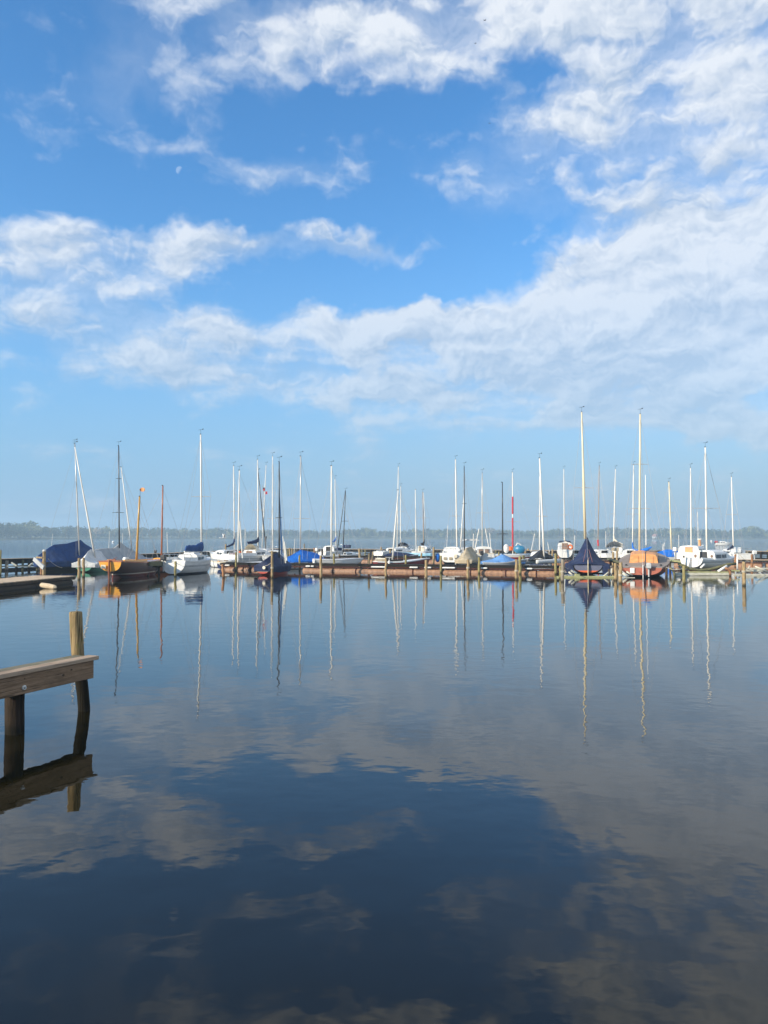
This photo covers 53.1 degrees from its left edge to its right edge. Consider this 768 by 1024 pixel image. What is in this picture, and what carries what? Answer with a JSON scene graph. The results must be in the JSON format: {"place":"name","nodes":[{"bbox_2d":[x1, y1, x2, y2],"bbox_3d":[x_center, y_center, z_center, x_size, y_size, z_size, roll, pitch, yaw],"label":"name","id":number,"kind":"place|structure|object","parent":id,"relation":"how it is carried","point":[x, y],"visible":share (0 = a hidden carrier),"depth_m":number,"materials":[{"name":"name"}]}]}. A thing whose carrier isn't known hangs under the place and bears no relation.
{"place":"outdoors","nodes":[
{"label":"outdoors","id":0,"kind":"place"},
{"bbox_2d":[33,557,44,569],"bbox_3d":[-20.456,3.050,45.791,1.077,0.762,0.371,-1,-2,31],"label":"leaning board","id":1,"kind":"object","parent":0,"point":[38,563],"visible":1,"depth_m":45.66,"materials":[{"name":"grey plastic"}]},
{"bbox_2d":[0,539,767,1023],"bbox_3d":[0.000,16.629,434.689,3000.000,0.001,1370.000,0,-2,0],"label":"water","id":2,"kind":"structure","parent":0,"point":[290,797],"depth_m":7.34,"materials":[{"name":"blue liquid"}]},
{"bbox_2d":[0,550,1,575],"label":"mooring pile","id":3,"kind":"object","parent":2,"relation":"in","point":[0,562],"visible":0.83,"depth_m":49.88,"materials":[{"name":"brown wood"}]},
{"bbox_2d":[2,558,37,570],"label":"jetty","id":4,"kind":"object","parent":2,"relation":"in","point":[15,562],"visible":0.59,"depth_m":57.54,"materials":[{"name":"grey wood"}]},
{"bbox_2d":[0,575,75,591],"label":"floating dock","id":5,"kind":"object","parent":2,"relation":"on","point":[17,583],"visible":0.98,"depth_m":37.97,"materials":[{"name":"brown wood"}]},
{"bbox_2d":[42,550,45,574],"bbox_3d":[-21.382,3.619,48.294,0.214,2.503,0.216,1,-2,-24],"label":"mooring pile","id":6,"kind":"object","parent":2,"relation":"in","point":[44,562],"visible":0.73,"depth_m":48.23,"materials":[{"name":"brown wood"}]},
{"bbox_2d":[39,583,56,588],"bbox_3d":[-16.196,3.579,37.109,0.998,0.316,0.270,-1,-2,23],"label":"buoy","id":7,"kind":"object","parent":2,"relation":"on","point":[46,585],"visible":0.96,"depth_m":37.00,"materials":[{"name":"white plastic"}]},
{"bbox_2d":[0,611,98,734],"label":"jetty","id":8,"kind":"object","parent":2,"relation":"in","point":[18,683],"visible":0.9,"depth_m":10.00,"materials":[{"name":"brown wood"}]},
{"bbox_2d":[33,439,94,570],"bbox_3d":[-24.162,-0.463,59.098,2.112,10.404,5.394,-1,-2,30],"label":"covered sailboat","id":9,"kind":"object","parent":2,"relation":"on","point":[64,556],"visible":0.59,"depth_m":57.99,"materials":[{"name":"blue fabric"}]},
{"bbox_2d":[77,558,80,579],"bbox_3d":[-17.874,3.728,45.015,0.226,2.072,0.226,1,-2,-22],"label":"mooring pile","id":10,"kind":"object","parent":2,"relation":"in","point":[79,569],"visible":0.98,"depth_m":44.96,"materials":[{"name":"brown wood"}]},
{"bbox_2d":[82,558,84,576],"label":"mooring pile","id":11,"kind":"object","parent":2,"relation":"in","point":[83,567],"visible":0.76,"depth_m":47.85,"materials":[{"name":"brown wood"}]},
{"bbox_2d":[71,441,106,571],"bbox_3d":[-21.569,-0.241,56.828,2.273,9.814,4.926,0,-2,-3],"label":"covered sailboat","id":12,"kind":"object","parent":2,"relation":"on","point":[93,557],"visible":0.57,"depth_m":55.55,"materials":[{"name":"white fabric"}]},
{"bbox_2d":[95,441,143,559],"bbox_3d":[-20.702,-0.407,59.969,1.974,10.350,5.774,-1,-2,29],"label":"covered sailboat","id":13,"kind":"object","parent":2,"relation":"on","point":[120,550],"visible":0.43,"depth_m":59.76,"materials":[{"name":"grey plastic"}]},
{"bbox_2d":[99,488,160,578],"bbox_3d":[-15.801,1.567,49.089,1.700,6.258,7.041,0,-2,9],"label":"wooden sailboat","id":14,"kind":"object","parent":2,"relation":"on","point":[126,568],"visible":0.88,"depth_m":47.16,"materials":[{"name":"brown wood"}]},
{"bbox_2d":[113,466,157,558],"bbox_3d":[-19.704,0.593,61.210,1.700,8.431,4.452,-2,-3,42],"label":"sailing dinghy","id":15,"kind":"object","parent":2,"relation":"on","point":[128,526],"visible":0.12,"depth_m":61.07,"materials":[{"name":"grey plastic"}]},
{"bbox_2d":[123,485,185,571],"bbox_3d":[-16.254,1.334,55.292,1.740,6.566,6.256,-1,-2,34],"label":"wooden sailboat","id":16,"kind":"object","parent":2,"relation":"on","point":[162,527],"visible":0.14,"depth_m":55.24,"materials":[{"name":"brown wood"}]},
{"bbox_2d":[147,561,162,575],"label":"mooring walkway","id":17,"kind":"structure","parent":2,"relation":"in","point":[158,564],"depth_m":50.08,"materials":[{"name":"grey wood"}]},
{"bbox_2d":[174,561,176,576],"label":"mooring pile","id":18,"kind":"object","parent":2,"relation":"in","point":[175,568],"visible":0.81,"depth_m":48.47,"materials":[{"name":"brown wood"}]},
{"bbox_2d":[160,429,210,574],"bbox_3d":[-13.317,-0.635,53.671,2.391,10.457,6.004,0,-2,12],"label":"sailing yacht","id":19,"kind":"object","parent":2,"relation":"on","point":[193,560],"visible":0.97,"depth_m":52.57,"materials":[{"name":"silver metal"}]},
{"bbox_2d":[210,559,234,566],"bbox_3d":[-13.653,4.388,63.935,2.756,1.021,1.340,-1,-2,38],"label":"rowing boat","id":20,"kind":"object","parent":2,"relation":"on","point":[214,562],"visible":0.41,"depth_m":63.45,"materials":[{"name":"white plastic"}]},
{"bbox_2d":[221,564,224,577],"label":"mooring pile","id":21,"kind":"object","parent":2,"relation":"in","point":[223,571],"visible":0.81,"depth_m":47.08,"materials":[{"name":"brown wood"}]},
{"bbox_2d":[210,461,243,559],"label":"sailing yacht","id":22,"kind":"object","parent":2,"relation":"on","point":[217,554],"visible":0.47,"depth_m":72.52,"materials":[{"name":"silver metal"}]},
{"bbox_2d":[235,552,236,570],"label":"mooring pile","id":23,"kind":"object","parent":2,"relation":"in","point":[235,561],"visible":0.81,"depth_m":57.00,"materials":[{"name":"brown wood"}]},
{"bbox_2d":[217,465,269,568],"bbox_3d":[-10.747,0.531,61.028,4.876,8.544,1.640,1,-2,-34],"label":"racing keelboat","id":24,"kind":"object","parent":2,"relation":"on","point":[218,565],"visible":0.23,"depth_m":60.87,"materials":[{"name":"grey plastic"}]},
{"bbox_2d":[224,455,277,561],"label":"sailing yacht","id":25,"kind":"object","parent":2,"relation":"on","point":[254,553],"visible":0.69,"depth_m":70.59,"materials":[{"name":"plastic"}]},
{"bbox_2d":[252,462,266,547],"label":"sailing yacht","id":26,"kind":"object","parent":2,"relation":"on","point":[262,546],"visible":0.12,"depth_m":90.87,"materials":[{"name":"silver metal"}]},
{"bbox_2d":[255,472,271,550],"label":"sailing yacht","id":27,"kind":"object","parent":2,"relation":"on","point":[265,548],"visible":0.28,"depth_m":82.61,"materials":[{"name":"silver metal"}]},
{"bbox_2d":[270,551,273,577],"bbox_3d":[-6.817,3.591,46.783,0.200,2.461,0.200,0,-2,-8],"label":"mooring pile","id":28,"kind":"object","parent":2,"relation":"in","point":[272,567],"visible":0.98,"depth_m":46.73,"materials":[{"name":"brown wood"}]},
{"bbox_2d":[261,452,283,559],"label":"sailing yacht","id":29,"kind":"object","parent":2,"relation":"on","point":[270,550],"visible":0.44,"depth_m":72.95,"materials":[{"name":"silver metal"}]},
{"bbox_2d":[254,456,291,574],"bbox_3d":[-7.299,0.340,52.086,1.701,8.344,4.306,-1,-2,18],"label":"covered sailboat","id":30,"kind":"object","parent":2,"relation":"on","point":[282,565],"visible":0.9,"depth_m":51.71,"materials":[{"name":"blue fabric"}]},
{"bbox_2d":[286,451,324,568],"bbox_3d":[-6.367,-0.030,60.895,4.050,9.657,1.719,1,-2,-34],"label":"covered dinghy","id":31,"kind":"object","parent":2,"relation":"on","point":[306,556],"visible":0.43,"depth_m":60.61,"materials":[{"name":"blue fabric"}]},
{"bbox_2d":[319,556,321,578],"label":"mooring pile","id":32,"kind":"object","parent":2,"relation":"in","point":[320,561],"visible":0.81,"depth_m":46.00,"materials":[{"name":"brown wood"}]},
{"bbox_2d":[315,475,342,557],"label":"sailing yacht","id":33,"kind":"object","parent":2,"relation":"on","point":[326,550],"visible":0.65,"depth_m":91.89,"materials":[{"name":"silver metal"}]},
{"bbox_2d":[312,461,362,566],"bbox_3d":[-3.478,0.169,59.007,3.922,8.296,1.340,1,-2,-17],"label":"sailing dinghy","id":34,"kind":"object","parent":2,"relation":"on","point":[349,560],"visible":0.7,"depth_m":58.84,"materials":[{"name":"grey plastic"}]},
{"bbox_2d":[332,488,364,557],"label":"sailing yacht","id":35,"kind":"object","parent":2,"relation":"on","point":[347,546],"visible":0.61,"depth_m":83.19,"materials":[{"name":"white plastic"}]},
{"bbox_2d":[384,558,386,577],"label":"mooring pile","id":36,"kind":"object","parent":2,"relation":"in","point":[385,569],"visible":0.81,"depth_m":47.10,"materials":[{"name":"brown wood"}]},
{"bbox_2d":[220,562,558,573],"bbox_3d":[-0.243,4.139,55.342,25.097,0.787,1.394,-1,-2,16],"label":"floating pontoon","id":37,"kind":"object","parent":2,"relation":"on","point":[462,568],"visible":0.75,"depth_m":54.32,"materials":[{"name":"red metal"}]},
{"bbox_2d":[373,463,414,555],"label":"sailing yacht","id":38,"kind":"object","parent":2,"relation":"on","point":[381,553],"visible":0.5,"depth_m":89.88,"materials":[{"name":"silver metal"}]},
{"bbox_2d":[373,489,429,568],"bbox_3d":[1.436,1.452,58.296,4.452,6.324,1.580,1,-2,-21],"label":"sailing dinghy","id":39,"kind":"object","parent":2,"relation":"on","point":[413,561],"visible":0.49,"depth_m":58.16,"materials":[{"name":"white rubber"}]},
{"bbox_2d":[384,552,418,559],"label":"covered dinghy","id":40,"kind":"object","parent":2,"relation":"on","point":[389,555],"visible":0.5,"depth_m":76.03,"materials":[{"name":"grey plastic"}]},
{"bbox_2d":[395,483,410,548],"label":"sailing yacht","id":41,"kind":"object","parent":2,"relation":"on","point":[400,544],"visible":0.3,"depth_m":98.48,"materials":[{"name":"silver metal"}]},
{"bbox_2d":[320,555,496,562],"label":"floating pontoon","id":42,"kind":"object","parent":2,"relation":"on","point":[365,558],"visible":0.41,"depth_m":75.76,"materials":[{"name":"red metal"}]},
{"bbox_2d":[401,489,432,555],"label":"sailing dinghy","id":43,"kind":"object","parent":2,"relation":"on","point":[423,553],"visible":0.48,"depth_m":84.67,"materials":[{"name":"white paint"}]},
{"bbox_2d":[411,489,432,552],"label":"sailing yacht","id":44,"kind":"object","parent":2,"relation":"on","point":[427,549],"visible":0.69,"depth_m":92.22,"materials":[{"name":"white plastic"}]},
{"bbox_2d":[425,560,427,578],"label":"mooring pile","id":45,"kind":"object","parent":2,"relation":"in","point":[426,568],"visible":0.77,"depth_m":45.65,"materials":[{"name":"brown wood"}]},
{"bbox_2d":[440,556,441,572],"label":"mooring pile","id":46,"kind":"object","parent":2,"relation":"in","point":[440,564],"visible":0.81,"depth_m":53.41,"materials":[{"name":"brown wood"}]},
{"bbox_2d":[436,456,462,563],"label":"sailing yacht","id":47,"kind":"object","parent":2,"relation":"on","point":[450,555],"visible":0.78,"depth_m":71.58,"materials":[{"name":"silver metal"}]},
{"bbox_2d":[141,548,767,558],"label":"breakwater","id":48,"kind":"object","parent":2,"relation":"in","point":[760,553],"visible":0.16,"depth_m":91.62,"materials":[{"name":"brown wood"}]},
{"bbox_2d":[454,462,479,564],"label":"covered sailboat","id":49,"kind":"object","parent":2,"relation":"on","point":[470,554],"visible":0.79,"depth_m":66.23,"materials":[{"name":"beige fabric"}]},
{"bbox_2d":[466,559,469,578],"bbox_3d":[4.967,3.769,45.356,0.219,2.012,0.219,0,-2,6],"label":"mooring pile","id":50,"kind":"object","parent":2,"relation":"in","point":[468,568],"visible":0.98,"depth_m":45.30,"materials":[{"name":"brown wood"}]},
{"bbox_2d":[459,497,479,551],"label":"sailing yacht","id":51,"kind":"object","parent":2,"relation":"on","point":[461,540],"visible":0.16,"depth_m":84.31,"materials":[{"name":"silver metal"}]},
{"bbox_2d":[478,557,480,573],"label":"mooring pile","id":52,"kind":"object","parent":2,"relation":"in","point":[479,561],"visible":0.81,"depth_m":52.46,"materials":[{"name":"brown wood"}]},
{"bbox_2d":[473,469,495,560],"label":"cabin yacht","id":53,"kind":"object","parent":2,"relation":"on","point":[484,553],"visible":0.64,"depth_m":70.20,"materials":[{"name":"plastic"}]},
{"bbox_2d":[480,482,526,564],"bbox_3d":[8.687,1.066,55.938,3.542,6.542,1.540,0,-2,-7],"label":"covered dinghy","id":54,"kind":"object","parent":2,"relation":"on","point":[502,559],"visible":0.69,"depth_m":55.59,"materials":[{"name":"blue fabric"}]},
{"bbox_2d":[495,469,537,559],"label":"open sailboat","id":55,"kind":"object","parent":2,"relation":"on","point":[514,556],"visible":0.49,"depth_m":85.72,"materials":[{"name":"white plastic"}]},
{"bbox_2d":[503,544,508,552],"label":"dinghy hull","id":56,"kind":"object","parent":55,"relation":"on","point":[506,548],"visible":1,"depth_m":85.74,"materials":[{"name":"grey plastic"}]},
{"bbox_2d":[514,545,524,553],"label":"buoy","id":57,"kind":"object","parent":55,"relation":"on","point":[518,549],"visible":1,"depth_m":84.77,"materials":[{"name":"blue paint"}]},
{"bbox_2d":[515,559,517,579],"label":"mooring pile","id":58,"kind":"object","parent":2,"relation":"in","point":[516,569],"visible":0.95,"depth_m":44.62,"materials":[{"name":"brown wood"}]},
{"bbox_2d":[518,556,521,573],"bbox_3d":[9.145,3.975,51.622,0.221,2.008,0.206,0,-2,10],"label":"mooring pile","id":59,"kind":"object","parent":2,"relation":"in","point":[520,564],"visible":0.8,"depth_m":51.56,"materials":[{"name":"brown wood"}]},
{"bbox_2d":[530,476,549,556],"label":"sailing yacht","id":60,"kind":"object","parent":2,"relation":"on","point":[534,552],"visible":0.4,"depth_m":82.42,"materials":[{"name":"white plastic"}]},
{"bbox_2d":[526,453,560,564],"bbox_3d":[11.781,-0.265,57.539,2.800,8.371,1.800,1,-2,-36],"label":"dinghy","id":61,"kind":"object","parent":2,"relation":"on","point":[543,557],"visible":0.88,"depth_m":57.23,"materials":[{"name":"white rubber"}]},
{"bbox_2d":[554,554,556,574],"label":"mooring pile","id":62,"kind":"object","parent":2,"relation":"in","point":[555,564],"visible":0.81,"depth_m":51.13,"materials":[{"name":"brown wood"}]},
{"bbox_2d":[561,559,563,581],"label":"mooring pile","id":63,"kind":"object","parent":2,"relation":"in","point":[562,570],"visible":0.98,"depth_m":42.69,"materials":[{"name":"brown wood"}]},
{"bbox_2d":[557,474,572,557],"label":"motorsailer","id":64,"kind":"object","parent":2,"relation":"on","point":[565,549],"visible":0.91,"depth_m":90.60,"materials":[{"name":"plastic"}]},
{"bbox_2d":[557,568,613,577],"bbox_3d":[13.191,4.009,50.267,3.646,0.837,7.133,0,-2,15],"label":"boat lift","id":65,"kind":"object","parent":2,"relation":"on","point":[576,575],"visible":0.67,"depth_m":47.25,"materials":[{"name":"grey metal"}]},
{"bbox_2d":[552,558,619,563],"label":"floating pontoon","id":66,"kind":"object","parent":2,"relation":"on","point":[566,560],"visible":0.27,"depth_m":70.94,"materials":[{"name":"brown wood"}]},
{"bbox_2d":[565,406,609,574],"bbox_3d":[13.660,-1.502,51.849,2.878,11.370,6.348,0,-2,14],"label":"covered sailboat","id":67,"kind":"object","parent":2,"relation":"on","point":[586,560],"visible":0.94,"depth_m":50.87,"materials":[{"name":"blue fabric"}]},
{"bbox_2d":[593,462,619,561],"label":"sailing yacht","id":68,"kind":"object","parent":2,"relation":"on","point":[603,553],"visible":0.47,"depth_m":79.99,"materials":[{"name":"white plastic"}]},
{"bbox_2d":[607,558,618,572],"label":"mooring walkway","id":69,"kind":"structure","parent":2,"relation":"in","point":[613,561],"depth_m":52.89,"materials":[{"name":"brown wood"}]},
{"bbox_2d":[606,465,623,557],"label":"sailing yacht","id":70,"kind":"object","parent":2,"relation":"on","point":[615,544],"visible":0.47,"depth_m":82.09,"materials":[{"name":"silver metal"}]},
{"bbox_2d":[614,563,616,580],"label":"mooring pile","id":71,"kind":"object","parent":2,"relation":"in","point":[615,571],"visible":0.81,"depth_m":43.96,"materials":[{"name":"brown wood"}]},
{"bbox_2d":[618,562,622,583],"bbox_3d":[12.714,3.669,41.279,0.247,1.948,0.247,-1,-2,17],"label":"mooring pile","id":72,"kind":"object","parent":2,"relation":"in","point":[620,574],"visible":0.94,"depth_m":41.21,"materials":[{"name":"brown wood"}]},
{"bbox_2d":[619,461,640,557],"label":"sailing yacht","id":73,"kind":"object","parent":2,"relation":"on","point":[627,551],"visible":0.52,"depth_m":76.63,"materials":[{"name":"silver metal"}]},
{"bbox_2d":[619,408,669,576],"bbox_3d":[17.080,-1.364,50.512,3.140,11.309,6.852,-1,-2,21],"label":"sailing yacht","id":74,"kind":"object","parent":2,"relation":"on","point":[645,562],"visible":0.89,"depth_m":49.09,"materials":[{"name":"orange fabric"}]},
{"bbox_2d":[622,567,675,577],"bbox_3d":[17.207,3.926,50.068,3.208,0.969,7.545,-1,-2,19],"label":"boat lift","id":75,"kind":"object","parent":2,"relation":"on","point":[666,573],"visible":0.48,"depth_m":47.14,"materials":[{"name":"grey metal"}]},
{"bbox_2d":[651,478,686,559],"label":"covered dinghy","id":76,"kind":"object","parent":2,"relation":"on","point":[669,553],"visible":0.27,"depth_m":76.30,"materials":[{"name":"blue fabric"}]},
{"bbox_2d":[669,559,681,571],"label":"mooring walkway","id":77,"kind":"structure","parent":2,"relation":"in","point":[674,561],"depth_m":55.49,"materials":[{"name":"brown wood"}]},
{"bbox_2d":[682,565,685,583],"bbox_3d":[15.908,3.727,40.717,0.161,1.794,0.163,-1,-2,21],"label":"mooring pile","id":78,"kind":"object","parent":2,"relation":"in","point":[683,576],"visible":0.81,"depth_m":40.67,"materials":[{"name":"brown wood"}]},
{"bbox_2d":[673,464,704,559],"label":"sailing yacht","id":79,"kind":"object","parent":2,"relation":"on","point":[680,553],"visible":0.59,"depth_m":67.64,"materials":[{"name":"white plastic"}]},
{"bbox_2d":[675,552,737,575],"bbox_3d":[22.206,3.689,53.077,4.034,1.810,8.961,-1,-2,23],"label":"boat lift","id":80,"kind":"object","parent":2,"relation":"on","point":[703,572],"visible":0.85,"depth_m":50.06,"materials":[{"name":"grey metal"}]},
{"bbox_2d":[680,441,734,569],"bbox_3d":[23.387,-0.477,54.884,6.044,9.178,2.140,1,-2,-37],"label":"cabin sailboat","id":81,"kind":"object","parent":2,"relation":"on","point":[707,558],"visible":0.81,"depth_m":53.96,"materials":[{"name":"white plastic"}]},
{"bbox_2d":[674,559,767,566],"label":"floating pontoon","id":82,"kind":"object","parent":2,"relation":"on","point":[757,562],"visible":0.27,"depth_m":64.12,"materials":[{"name":"brown wood"}]},
{"bbox_2d":[714,541,731,545],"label":"motor yacht","id":83,"kind":"object","parent":2,"relation":"on","point":[720,543],"visible":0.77,"depth_m":222.00,"materials":[{"name":"white plastic"}]},
{"bbox_2d":[719,476,756,558],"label":"sailing yacht","id":84,"kind":"object","parent":2,"relation":"on","point":[738,551],"visible":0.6,"depth_m":72.26,"materials":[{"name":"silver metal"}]},
{"bbox_2d":[742,562,745,585],"bbox_3d":[18.460,3.553,39.376,0.237,2.055,0.238,-1,-2,25],"label":"mooring pile","id":85,"kind":"object","parent":2,"relation":"in","point":[743,573],"visible":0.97,"depth_m":39.31,"materials":[{"name":"brown wood"}]},
{"bbox_2d":[731,555,767,574],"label":"boat lift","id":86,"kind":"object","parent":2,"relation":"on","point":[757,569],"visible":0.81,"depth_m":50.90,"materials":[{"name":"metal"}]},
{"bbox_2d":[0,535,767,539],"bbox_3d":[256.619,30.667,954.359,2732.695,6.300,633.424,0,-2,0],"label":"shore","id":87,"kind":"structure","parent":0,"point":[320,537],"depth_m":1013.22,"materials":[{"name":"green plant"}]},
{"bbox_2d":[0,522,20,538],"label":"tree","id":88,"kind":"object","parent":87,"relation":"on","point":[6,530],"visible":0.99,"depth_m":709.81,"materials":[{"name":"green plant"}]},
{"bbox_2d":[13,524,28,538],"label":"tree","id":89,"kind":"object","parent":87,"relation":"on","point":[20,527],"visible":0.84,"depth_m":723.10,"materials":[{"name":"green plant"}]},
{"bbox_2d":[25,522,41,538],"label":"tree","id":90,"kind":"object","parent":87,"relation":"on","point":[34,529],"visible":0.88,"depth_m":737.97,"materials":[{"name":"green plant"}]},
{"bbox_2d":[42,527,54,538],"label":"tree","id":91,"kind":"object","parent":87,"relation":"on","point":[47,531],"visible":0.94,"depth_m":768.26,"materials":[{"name":"green plant"}]},
{"bbox_2d":[64,526,73,538],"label":"tree","id":92,"kind":"object","parent":87,"relation":"on","point":[69,529],"visible":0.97,"depth_m":807.93,"materials":[{"name":"green plant"}]},
{"bbox_2d":[77,527,88,538],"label":"tree","id":93,"kind":"object","parent":87,"relation":"on","point":[86,531],"visible":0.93,"depth_m":838.50,"materials":[{"name":"green plant"}]},
{"bbox_2d":[91,527,104,538],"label":"tree","id":94,"kind":"object","parent":87,"relation":"on","point":[98,531],"visible":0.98,"depth_m":866.48,"materials":[{"name":"green plant"}]},
{"bbox_2d":[104,531,114,536],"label":"tree","id":95,"kind":"object","parent":87,"relation":"on","point":[106,534],"visible":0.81,"depth_m":876.40,"materials":[{"name":"green plant"}]},
{"bbox_2d":[213,527,223,536],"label":"tree","id":96,"kind":"object","parent":87,"relation":"on","point":[218,529],"visible":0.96,"depth_m":983.31,"materials":[{"name":"green plant"}]},
{"bbox_2d":[0,520,767,538],"bbox_3d":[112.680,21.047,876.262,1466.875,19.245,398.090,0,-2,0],"label":"wood","id":97,"kind":"object","parent":87,"relation":"on","point":[152,532],"visible":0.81,"depth_m":1005.10,"materials":[{"name":"green plant"}]},
{"bbox_2d":[486,528,495,536],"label":"tree","id":98,"kind":"object","parent":87,"relation":"on","point":[490,531],"visible":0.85,"depth_m":1020.82,"materials":[{"name":"green plant"}]},
{"bbox_2d":[563,528,573,537],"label":"tree","id":99,"kind":"object","parent":87,"relation":"on","point":[567,531],"visible":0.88,"depth_m":1011.16,"materials":[{"name":"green plant"}]},
{"bbox_2d":[672,530,681,538],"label":"tree","id":100,"kind":"object","parent":87,"relation":"on","point":[675,534],"visible":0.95,"depth_m":982.25,"materials":[{"name":"green plant"}]},
{"bbox_2d":[746,525,765,537],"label":"tree","id":101,"kind":"object","parent":87,"relation":"on","point":[750,528],"visible":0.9,"depth_m":977.37,"materials":[{"name":"green plant"}]},
{"bbox_2d":[0,0,767,534],"label":"sky","id":102,"kind":"structure","parent":0,"point":[286,228],"materials":[{"name":"blue"}]}
]}

